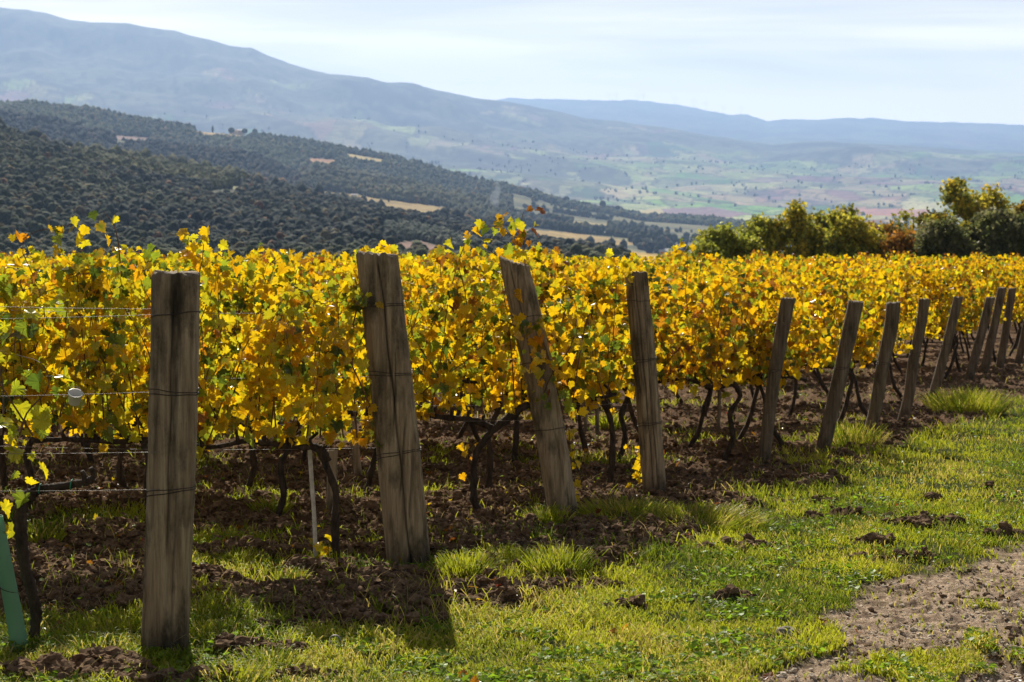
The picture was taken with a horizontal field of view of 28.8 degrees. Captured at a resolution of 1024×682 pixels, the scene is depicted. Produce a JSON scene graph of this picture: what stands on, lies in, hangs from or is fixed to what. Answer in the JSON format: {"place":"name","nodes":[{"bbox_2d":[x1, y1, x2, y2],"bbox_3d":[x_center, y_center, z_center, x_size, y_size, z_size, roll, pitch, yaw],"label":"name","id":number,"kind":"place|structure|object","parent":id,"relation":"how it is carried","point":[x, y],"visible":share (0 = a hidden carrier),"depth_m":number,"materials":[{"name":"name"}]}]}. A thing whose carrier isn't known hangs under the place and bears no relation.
{"place":"outdoors","nodes":[
{"label":"outdoors","id":0,"kind":"place"},
{"bbox_2d":[0,272,57,417],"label":"grapevine","id":1,"kind":"object","parent":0,"point":[36,333],"visible":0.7,"depth_m":11.56,"materials":[{"name":"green plant"}]},
{"bbox_2d":[0,7,1023,262],"bbox_3d":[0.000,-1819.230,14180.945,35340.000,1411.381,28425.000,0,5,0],"label":"hills","id":2,"kind":"structure","parent":0,"point":[138,69],"depth_m":11711.60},
{"bbox_2d":[0,123,639,262],"bbox_3d":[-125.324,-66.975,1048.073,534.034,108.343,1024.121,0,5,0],"label":"wood","id":3,"kind":"object","parent":2,"relation":"on","point":[46,182],"visible":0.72,"depth_m":854.67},
{"bbox_2d":[0,98,907,255],"bbox_3d":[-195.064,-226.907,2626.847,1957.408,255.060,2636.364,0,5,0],"label":"ridge wood","id":4,"kind":"object","parent":2,"relation":"on","point":[269,159],"visible":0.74,"depth_m":2677.84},
{"bbox_2d":[164,99,1022,224],"bbox_3d":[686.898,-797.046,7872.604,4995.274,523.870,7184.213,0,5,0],"label":"valley hedges","id":5,"kind":"object","parent":2,"relation":"on","point":[754,194],"visible":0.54,"depth_m":8712.62,"materials":[{"name":"green plant"}]},
{"bbox_2d":[686,238,732,259],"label":"bush","id":6,"kind":"object","parent":2,"relation":"on","point":[704,248],"visible":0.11,"depth_m":82.69,"materials":[{"name":"green plant"}]},
{"bbox_2d":[664,221,776,261],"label":"bush","id":7,"kind":"object","parent":2,"relation":"on","point":[736,244],"visible":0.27,"depth_m":83.66,"materials":[{"name":"green plant"}]},
{"bbox_2d":[735,212,797,260],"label":"bush","id":8,"kind":"object","parent":2,"relation":"on","point":[760,227],"visible":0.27,"depth_m":85.67,"materials":[{"name":"green plant"}]},
{"bbox_2d":[759,198,839,260],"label":"tree","id":9,"kind":"object","parent":2,"relation":"on","point":[798,219],"visible":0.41,"depth_m":85.31,"materials":[{"name":"green plant"}]},
{"bbox_2d":[805,203,886,260],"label":"tree","id":10,"kind":"object","parent":2,"relation":"on","point":[852,228],"visible":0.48,"depth_m":84.57,"materials":[{"name":"green plant"}]},
{"bbox_2d":[879,228,919,262],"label":"bush","id":11,"kind":"object","parent":2,"relation":"on","point":[901,242],"visible":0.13,"depth_m":83.57,"materials":[{"name":"orange plant"}]},
{"bbox_2d":[904,206,958,246],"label":"tree","id":12,"kind":"object","parent":2,"relation":"on","point":[921,217],"visible":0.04,"depth_m":85.85,"materials":[{"name":"green plant"}]},
{"bbox_2d":[892,176,997,244],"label":"tree","id":13,"kind":"object","parent":2,"relation":"on","point":[965,206],"visible":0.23,"depth_m":86.08,"materials":[{"name":"green plant"}]},
{"bbox_2d":[911,216,979,260],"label":"bush","id":14,"kind":"object","parent":2,"relation":"on","point":[943,236],"visible":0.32,"depth_m":82.52,"materials":[{"name":"green plant"}]},
{"bbox_2d":[960,183,1015,224],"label":"tree","id":15,"kind":"object","parent":2,"relation":"on","point":[1002,202],"visible":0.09,"depth_m":88.25,"materials":[{"name":"green plant"}]},
{"bbox_2d":[957,205,1023,262],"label":"bush","id":16,"kind":"object","parent":2,"relation":"on","point":[995,233],"visible":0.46,"depth_m":82.20,"materials":[{"name":"green plant"}]},
{"bbox_2d":[1002,213,1023,257],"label":"bush","id":17,"kind":"object","parent":2,"relation":"on","point":[1018,249],"visible":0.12,"depth_m":82.16,"materials":[{"name":"green plant"}]},
{"bbox_2d":[0,343,1023,681],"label":"grass","id":18,"kind":"structure","parent":0,"point":[564,625],"depth_m":10.41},
{"bbox_2d":[0,321,1023,681],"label":"ground","id":19,"kind":"structure","parent":0,"point":[882,595],"depth_m":14.23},
{"bbox_2d":[0,515,28,650],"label":"vine shelter","id":20,"kind":"object","parent":19,"relation":"on","point":[16,628],"visible":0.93,"depth_m":9.25,"materials":[{"name":"green plastic"}]},
{"bbox_2d":[0,414,48,538],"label":"grapevine","id":21,"kind":"object","parent":19,"relation":"on","point":[20,496],"visible":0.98,"depth_m":9.21,"materials":[{"name":"yellow plant"}]},
{"bbox_2d":[13,517,68,543],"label":"grass tuft","id":22,"kind":"object","parent":19,"relation":"on","point":[40,529],"visible":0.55,"depth_m":12.21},
{"bbox_2d":[34,652,72,669],"bbox_3d":[-2.015,1.437,8.738,0.180,0.141,0.203,4,7,41],"label":"clod","id":23,"kind":"object","parent":19,"relation":"on","point":[48,659],"visible":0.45,"depth_m":8.71,"materials":[{"name":"soil"}]},
{"bbox_2d":[12,467,95,644],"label":"grapevine","id":24,"kind":"object","parent":19,"relation":"on","point":[20,523],"visible":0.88,"depth_m":9.37,"materials":[{"name":"brown plant"}]},
{"bbox_2d":[61,624,141,651],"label":"grass tuft","id":25,"kind":"object","parent":19,"relation":"on","point":[106,641],"visible":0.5,"depth_m":9.19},
{"bbox_2d":[0,210,237,453],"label":"grapevine","id":26,"kind":"object","parent":19,"relation":"on","point":[93,346],"visible":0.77,"depth_m":11.55,"materials":[{"name":"yellow plant"}]},
{"bbox_2d":[140,270,200,656],"bbox_3d":[-1.588,0.784,9.226,0.319,2.228,0.146,0,5,0],"label":"vineyard post","id":27,"kind":"object","parent":19,"relation":"on","point":[173,402],"visible":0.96,"depth_m":9.14,"materials":[{"name":"brown wood"}]},
{"bbox_2d":[23,391,159,395],"bbox_3d":[-2.115,0.243,9.076,1.022,0.027,0.002,0,5,0],"label":"trellis wire","id":28,"kind":"object","parent":27,"relation":"attached to","point":[84,394],"visible":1,"depth_m":9.07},
{"bbox_2d":[0,303,72,447],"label":"grapevine","id":29,"kind":"object","parent":28,"relation":"attached to","point":[40,416],"visible":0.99,"depth_m":9.28,"materials":[{"name":"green plant"}]},
{"bbox_2d":[189,616,243,640],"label":"grass tuft","id":30,"kind":"object","parent":19,"relation":"on","point":[204,626],"visible":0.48,"depth_m":9.53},
{"bbox_2d":[187,654,277,681],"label":"grass tuft","id":31,"kind":"object","parent":19,"relation":"on","point":[243,672],"visible":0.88,"depth_m":8.52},
{"bbox_2d":[211,545,264,564],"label":"grass tuft","id":32,"kind":"object","parent":19,"relation":"on","point":[238,553],"visible":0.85,"depth_m":11.67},
{"bbox_2d":[179,242,338,461],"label":"grapevine","id":33,"kind":"object","parent":19,"relation":"on","point":[257,261],"visible":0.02,"depth_m":17.48,"materials":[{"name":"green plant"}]},
{"bbox_2d":[225,639,318,672],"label":"grass tuft","id":34,"kind":"object","parent":19,"relation":"on","point":[270,655],"visible":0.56,"depth_m":8.91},
{"bbox_2d":[245,495,300,513],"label":"grass tuft","id":35,"kind":"object","parent":19,"relation":"on","point":[272,504],"visible":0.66,"depth_m":14.03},
{"bbox_2d":[262,565,310,580],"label":"grass tuft","id":36,"kind":"object","parent":19,"relation":"on","point":[288,574],"visible":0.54,"depth_m":11.01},
{"bbox_2d":[306,422,317,557],"bbox_3d":[-1.179,0.896,11.757,0.066,0.950,0.027,0,5,0],"label":"stake","id":37,"kind":"object","parent":19,"relation":"on","point":[313,504],"visible":0.58,"depth_m":11.75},
{"bbox_2d":[326,450,337,510],"bbox_3d":[-1.270,0.995,13.995,0.096,0.462,0.078,0,5,0],"label":"stake","id":38,"kind":"object","parent":19,"relation":"on","point":[333,454],"visible":0.41,"depth_m":13.97,"materials":[{"name":"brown wood"}]},
{"bbox_2d":[349,416,361,474],"bbox_3d":[-1.274,0.878,16.199,0.114,0.550,0.065,0,5,0],"label":"stake","id":39,"kind":"object","parent":19,"relation":"on","point":[357,461],"visible":0.5,"depth_m":16.18,"materials":[{"name":"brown wood"}]},
{"bbox_2d":[262,248,482,383],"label":"grapevine","id":40,"kind":"object","parent":19,"relation":"on","point":[329,266],"visible":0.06,"depth_m":17.28,"materials":[{"name":"yellow plant"}]},
{"bbox_2d":[356,250,430,566],"bbox_3d":[-0.666,0.649,11.685,0.483,2.360,0.195,0,5,0],"label":"vineyard post","id":41,"kind":"object","parent":19,"relation":"on","point":[402,494],"visible":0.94,"depth_m":11.58,"materials":[{"name":"brown wood"}]},
{"bbox_2d":[426,547,504,579],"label":"grass tuft","id":42,"kind":"object","parent":19,"relation":"on","point":[471,565],"visible":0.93,"depth_m":11.27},
{"bbox_2d":[399,251,569,461],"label":"grapevine","id":43,"kind":"object","parent":19,"relation":"on","point":[409,263],"visible":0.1,"depth_m":17.45,"materials":[{"name":"yellow plant"}]},
{"bbox_2d":[466,541,532,564],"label":"grass tuft","id":44,"kind":"object","parent":19,"relation":"on","point":[503,552],"visible":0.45,"depth_m":11.70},
{"bbox_2d":[0,376,1019,681],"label":"soil lumps","id":45,"kind":"object","parent":19,"relation":"on","point":[122,598],"visible":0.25,"depth_m":12.08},
{"bbox_2d":[0,361,1023,681],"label":"soil crumbs","id":46,"kind":"object","parent":19,"relation":"on","point":[216,571],"visible":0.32,"depth_m":12.94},
{"bbox_2d":[0,387,1023,681],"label":"clover","id":47,"kind":"object","parent":19,"relation":"on","point":[616,647],"visible":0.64,"depth_m":9.49,"materials":[{"name":"green plant"}]},
{"bbox_2d":[0,371,1023,681],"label":"dry straw","id":48,"kind":"object","parent":19,"relation":"on","point":[504,591],"visible":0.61,"depth_m":10.32,"materials":[{"name":"beige plant"}]},
{"bbox_2d":[0,374,1023,681],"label":"leaf litter","id":49,"kind":"object","parent":19,"relation":"on","point":[766,676],"visible":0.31,"depth_m":12.98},
{"bbox_2d":[499,256,577,514],"bbox_3d":[0.236,0.574,13.707,0.652,2.324,0.204,0,5,0],"label":"vineyard post","id":50,"kind":"object","parent":19,"relation":"on","point":[554,457],"visible":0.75,"depth_m":13.62,"materials":[{"name":"brown wood"}]},
{"bbox_2d":[516,500,577,523],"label":"grass tuft","id":51,"kind":"object","parent":19,"relation":"on","point":[552,512],"visible":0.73,"depth_m":13.31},
{"bbox_2d":[512,539,602,577],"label":"grass tuft","id":52,"kind":"object","parent":19,"relation":"on","point":[546,560],"visible":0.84,"depth_m":11.14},
{"bbox_2d":[565,426,581,500],"bbox_3d":[0.404,0.910,13.851,0.166,0.646,0.191,0,5,0],"label":"vine sucker","id":53,"kind":"object","parent":19,"relation":"on","point":[571,433],"visible":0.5,"depth_m":13.83,"materials":[{"name":"green plant"}]},
{"bbox_2d":[588,412,631,429],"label":"grass tuft","id":54,"kind":"object","parent":19,"relation":"on","point":[603,423],"visible":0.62,"depth_m":21.16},
{"bbox_2d":[623,444,641,483],"bbox_3d":[0.966,0.949,15.397,0.241,0.312,0.168,4,7,39],"label":"vine sucker","id":55,"kind":"object","parent":19,"relation":"on","point":[636,474],"visible":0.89,"depth_m":15.40,"materials":[{"name":"yellow plant"}]},
{"bbox_2d":[572,493,702,521],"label":"grass tuft","id":56,"kind":"object","parent":19,"relation":"on","point":[621,507],"visible":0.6,"depth_m":13.81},
{"bbox_2d":[624,271,665,491],"bbox_3d":[1.044,0.554,15.265,0.378,2.197,0.191,0,5,0],"label":"vineyard post","id":57,"kind":"object","parent":19,"relation":"on","point":[644,359],"visible":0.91,"depth_m":15.18,"materials":[{"name":"brown wood"}]},
{"bbox_2d":[612,262,765,433],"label":"grapevine","id":58,"kind":"object","parent":19,"relation":"on","point":[629,403],"visible":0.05,"depth_m":19.81,"materials":[{"name":"yellow plant"}]},
{"bbox_2d":[615,252,770,415],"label":"grapevine","id":59,"kind":"object","parent":19,"relation":"on","point":[711,259],"visible":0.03,"depth_m":22.19,"materials":[{"name":"yellow plant"}]},
{"bbox_2d":[603,259,794,439],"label":"grapevine","id":60,"kind":"object","parent":19,"relation":"on","point":[749,417],"visible":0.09,"depth_m":19.83,"materials":[{"name":"yellow plant"}]},
{"bbox_2d":[627,499,776,529],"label":"grass tuft","id":61,"kind":"object","parent":19,"relation":"on","point":[706,514],"visible":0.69,"depth_m":13.48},
{"bbox_2d":[602,238,803,460],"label":"grapevine","id":62,"kind":"object","parent":19,"relation":"on","point":[703,346],"visible":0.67,"depth_m":17.33,"materials":[{"name":"yellow plant"}]},
{"bbox_2d":[656,255,813,416],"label":"grapevine","id":63,"kind":"object","parent":19,"relation":"on","point":[726,262],"visible":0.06,"depth_m":22.21,"materials":[{"name":"yellow plant"}]},
{"bbox_2d":[708,513,777,532],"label":"grass tuft","id":64,"kind":"object","parent":19,"relation":"on","point":[761,527],"visible":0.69,"depth_m":13.31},
{"bbox_2d":[653,255,846,445],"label":"grapevine","id":65,"kind":"object","parent":19,"relation":"on","point":[790,359],"visible":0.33,"depth_m":18.47,"materials":[{"name":"yellow plant"}]},
{"bbox_2d":[750,249,851,279],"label":"grapevine","id":66,"kind":"object","parent":19,"relation":"on","point":[755,255],"visible":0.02,"depth_m":29.60,"materials":[{"name":"yellow plant"}]},
{"bbox_2d":[741,259,869,429],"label":"grapevine","id":67,"kind":"object","parent":19,"relation":"on","point":[827,321],"visible":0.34,"depth_m":19.68,"materials":[{"name":"yellow plant"}]},
{"bbox_2d":[758,253,853,395],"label":"grapevine","id":68,"kind":"object","parent":19,"relation":"on","point":[821,383],"visible":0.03,"depth_m":25.03,"materials":[{"name":"yellow plant"}]},
{"bbox_2d":[815,300,863,455],"bbox_3d":[2.998,0.528,18.534,0.523,1.829,0.155,0,5,0],"label":"vineyard post","id":69,"kind":"object","parent":19,"relation":"on","point":[841,369],"visible":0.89,"depth_m":18.46,"materials":[{"name":"brown wood"}]},
{"bbox_2d":[769,253,913,416],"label":"grapevine","id":70,"kind":"object","parent":19,"relation":"on","point":[862,361],"visible":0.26,"depth_m":22.21,"materials":[{"name":"yellow plant"}]},
{"bbox_2d":[769,259,924,416],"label":"grapevine","id":71,"kind":"object","parent":19,"relation":"on","point":[870,340],"visible":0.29,"depth_m":22.16,"materials":[{"name":"yellow plant"}]},
{"bbox_2d":[803,420,897,447],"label":"grass tuft","id":72,"kind":"object","parent":19,"relation":"on","point":[844,436],"visible":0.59,"depth_m":19.30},
{"bbox_2d":[777,256,942,400],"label":"grapevine","id":73,"kind":"object","parent":19,"relation":"on","point":[913,312],"visible":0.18,"depth_m":25.00,"materials":[{"name":"yellow plant"}]},
{"bbox_2d":[863,301,900,438],"bbox_3d":[3.631,0.492,19.872,0.464,1.775,0.144,0,5,0],"label":"vineyard post","id":74,"kind":"object","parent":19,"relation":"on","point":[891,324],"visible":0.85,"depth_m":19.80,"materials":[{"name":"brown wood"}]},
{"bbox_2d":[897,298,929,420],"bbox_3d":[4.453,0.398,22.284,0.407,1.768,0.133,0,5,0],"label":"vineyard post","id":75,"kind":"object","parent":19,"relation":"on","point":[913,361],"visible":0.92,"depth_m":22.22,"materials":[{"name":"brown wood"}]},
{"bbox_2d":[852,257,978,368],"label":"grapevine","id":76,"kind":"object","parent":19,"relation":"on","point":[941,311],"visible":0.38,"depth_m":29.46,"materials":[{"name":"yellow plant"}]},
{"bbox_2d":[916,385,1022,415],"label":"grass tuft","id":77,"kind":"object","parent":19,"relation":"on","point":[961,401],"visible":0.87,"depth_m":23.60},
{"bbox_2d":[964,297,994,379],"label":"vineyard post","id":78,"kind":"object","parent":19,"relation":"on","point":[979,340],"visible":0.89,"depth_m":29.61,"materials":[{"name":"brown wood"}]},
{"bbox_2d":[936,253,1023,355],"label":"grapevine","id":79,"kind":"object","parent":19,"relation":"on","point":[1015,258],"visible":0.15,"depth_m":36.69,"materials":[{"name":"yellow plant"}]},
{"bbox_2d":[980,287,1006,373],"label":"vineyard post","id":80,"kind":"object","parent":19,"relation":"on","point":[993,329],"visible":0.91,"depth_m":31.26,"materials":[{"name":"brown wood"}]},
{"bbox_2d":[0,0,1023,124],"label":"sky","id":81,"kind":"structure","parent":0,"point":[961,61],"materials":[{"name":"white"}]},
{"bbox_2d":[749,546,1023,681],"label":"track gravel","id":82,"kind":"structure","parent":0,"point":[781,674],"depth_m":9.77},
{"bbox_2d":[805,542,1023,681],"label":"track crumbs","id":83,"kind":"object","parent":82,"relation":"on","point":[1001,598],"visible":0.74,"depth_m":10.36,"materials":[{"name":"soil"}]},
{"bbox_3d":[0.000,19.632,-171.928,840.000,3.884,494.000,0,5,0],"label":"meadow","id":84,"kind":"structure","parent":0,"visible":0},
{"bbox_2d":[0,261,83,508],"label":"grapevine","id":85,"kind":"object","parent":84,"relation":"on","point":[29,444],"visible":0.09,"depth_m":13.67,"materials":[{"name":"yellow plant"}]},
{"bbox_2d":[0,280,129,493],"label":"grapevine","id":86,"kind":"object","parent":84,"relation":"on","point":[4,476],"visible":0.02,"depth_m":15.30,"materials":[{"name":"yellow plant"}]},
{"bbox_2d":[1,243,230,519],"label":"grapevine","id":87,"kind":"object","parent":84,"relation":"on","point":[147,254],"visible":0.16,"depth_m":13.63,"materials":[{"name":"yellow plant"}]},
{"bbox_2d":[6,263,237,462],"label":"grapevine","id":88,"kind":"object","parent":84,"relation":"on","point":[89,455],"visible":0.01,"depth_m":17.55,"materials":[{"name":"yellow plant"}]},
{"bbox_2d":[31,267,307,489],"bbox_3d":[-2.498,0.371,15.234,2.368,1.940,0.990,0,5,0],"label":"grapevine","id":89,"kind":"object","parent":84,"relation":"on","point":[119,473],"visible":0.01,"depth_m":15.30,"materials":[{"name":"yellow plant"}]},
{"bbox_2d":[47,251,295,515],"bbox_3d":[-2.357,0.405,13.695,1.853,2.039,0.879,0,5,0],"label":"grapevine","id":90,"kind":"object","parent":84,"relation":"on","point":[233,346],"visible":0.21,"depth_m":13.59,"materials":[{"name":"yellow plant"}]},
{"bbox_2d":[106,240,328,491],"bbox_3d":[-2.303,0.283,15.168,1.856,2.098,1.031,0,5,0],"label":"grapevine","id":91,"kind":"object","parent":84,"relation":"on","point":[253,460],"depth_m":15.24,"materials":[{"name":"yellow plant"}]},
{"bbox_2d":[112,240,406,559],"bbox_3d":[-1.458,0.440,11.617,1.689,2.039,1.031,0,5,0],"label":"grapevine","id":92,"kind":"object","parent":84,"relation":"on","point":[321,369],"visible":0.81,"depth_m":11.50,"materials":[{"name":"yellow plant"}]},
{"bbox_2d":[197,249,465,494],"bbox_3d":[-1.304,0.299,15.168,2.091,2.043,1.053,0,5,0],"label":"grapevine","id":93,"kind":"object","parent":84,"relation":"on","point":[371,469],"visible":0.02,"depth_m":15.14,"materials":[{"name":"yellow plant"}]},
{"bbox_2d":[206,246,531,429],"bbox_3d":[-1.018,0.342,13.772,2.308,2.031,0.971,0,5,0],"label":"grapevine","id":94,"kind":"object","parent":84,"relation":"on","point":[434,380],"visible":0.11,"depth_m":13.58,"materials":[{"name":"yellow plant"}]},
{"bbox_2d":[249,205,618,510],"bbox_3d":[-0.548,0.197,13.689,2.594,2.263,0.995,0,5,0],"label":"grapevine","id":95,"kind":"object","parent":84,"relation":"on","point":[452,296],"visible":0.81,"depth_m":13.63,"materials":[{"name":"yellow plant"}]},
{"bbox_2d":[425,244,638,487],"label":"grapevine","id":96,"kind":"object","parent":84,"relation":"on","point":[545,282],"visible":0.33,"depth_m":15.11,"materials":[{"name":"yellow plant"}]},
{"bbox_2d":[490,259,621,449],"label":"grapevine","id":97,"kind":"object","parent":84,"relation":"on","point":[577,267],"visible":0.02,"depth_m":18.55,"materials":[{"name":"yellow plant"}]},
{"bbox_2d":[458,238,685,481],"bbox_3d":[0.463,0.244,15.226,1.754,2.077,0.920,0,5,0],"label":"grapevine","id":98,"kind":"object","parent":84,"relation":"on","point":[627,371],"visible":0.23,"depth_m":15.26,"materials":[{"name":"yellow plant"}]},
{"bbox_2d":[495,242,684,460],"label":"grapevine","id":99,"kind":"object","parent":84,"relation":"on","point":[623,408],"visible":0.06,"depth_m":17.50,"materials":[{"name":"yellow plant"}]},
{"bbox_2d":[665,259,816,448],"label":"grapevine","id":100,"kind":"object","parent":84,"relation":"on","point":[764,348],"visible":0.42,"depth_m":18.35,"materials":[{"name":"yellow plant"}]},
{"bbox_2d":[758,297,795,464],"bbox_3d":[2.302,0.552,17.547,0.369,1.886,0.132,0,5,0],"label":"vineyard post","id":101,"kind":"object","parent":84,"relation":"on","point":[784,318],"visible":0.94,"depth_m":17.48,"materials":[{"name":"brown wood"}]},
{"bbox_2d":[853,253,983,378],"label":"grapevine","id":102,"kind":"object","parent":84,"relation":"on","point":[940,277],"visible":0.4,"depth_m":29.47,"materials":[{"name":"yellow plant"}]},
{"bbox_2d":[889,257,972,372],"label":"grapevine","id":103,"kind":"object","parent":84,"relation":"on","point":[908,262],"visible":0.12,"depth_m":31.11,"materials":[{"name":"yellow plant"}]},
{"bbox_2d":[905,255,983,370],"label":"grapevine","id":104,"kind":"object","parent":84,"relation":"on","point":[968,282],"visible":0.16,"depth_m":31.21,"materials":[{"name":"yellow plant"}]},
{"bbox_2d":[927,296,962,401],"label":"vineyard post","id":105,"kind":"object","parent":84,"relation":"on","point":[939,372],"visible":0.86,"depth_m":25.00,"materials":[{"name":"brown wood"}]},
{"bbox_2d":[920,258,994,366],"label":"grapevine","id":106,"kind":"object","parent":84,"relation":"on","point":[982,299],"visible":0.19,"depth_m":32.73,"materials":[{"name":"yellow plant"}]},
{"bbox_2d":[933,256,1023,361],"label":"grapevine","id":107,"kind":"object","parent":84,"relation":"on","point":[1011,280],"visible":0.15,"depth_m":34.77,"materials":[{"name":"yellow plant"}]},
{"bbox_2d":[950,259,1013,360],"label":"grapevine","id":108,"kind":"object","parent":84,"relation":"on","point":[1000,277],"visible":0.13,"depth_m":32.78,"materials":[{"name":"yellow plant"}]},
{"bbox_2d":[950,254,1023,352],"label":"grapevine","id":109,"kind":"object","parent":84,"relation":"on","point":[995,287],"visible":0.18,"depth_m":34.70,"materials":[{"name":"yellow plant"}]},
{"bbox_2d":[995,288,1015,368],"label":"vineyard post","id":110,"kind":"object","parent":84,"relation":"on","point":[1004,337],"visible":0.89,"depth_m":32.87,"materials":[{"name":"brown wood"}]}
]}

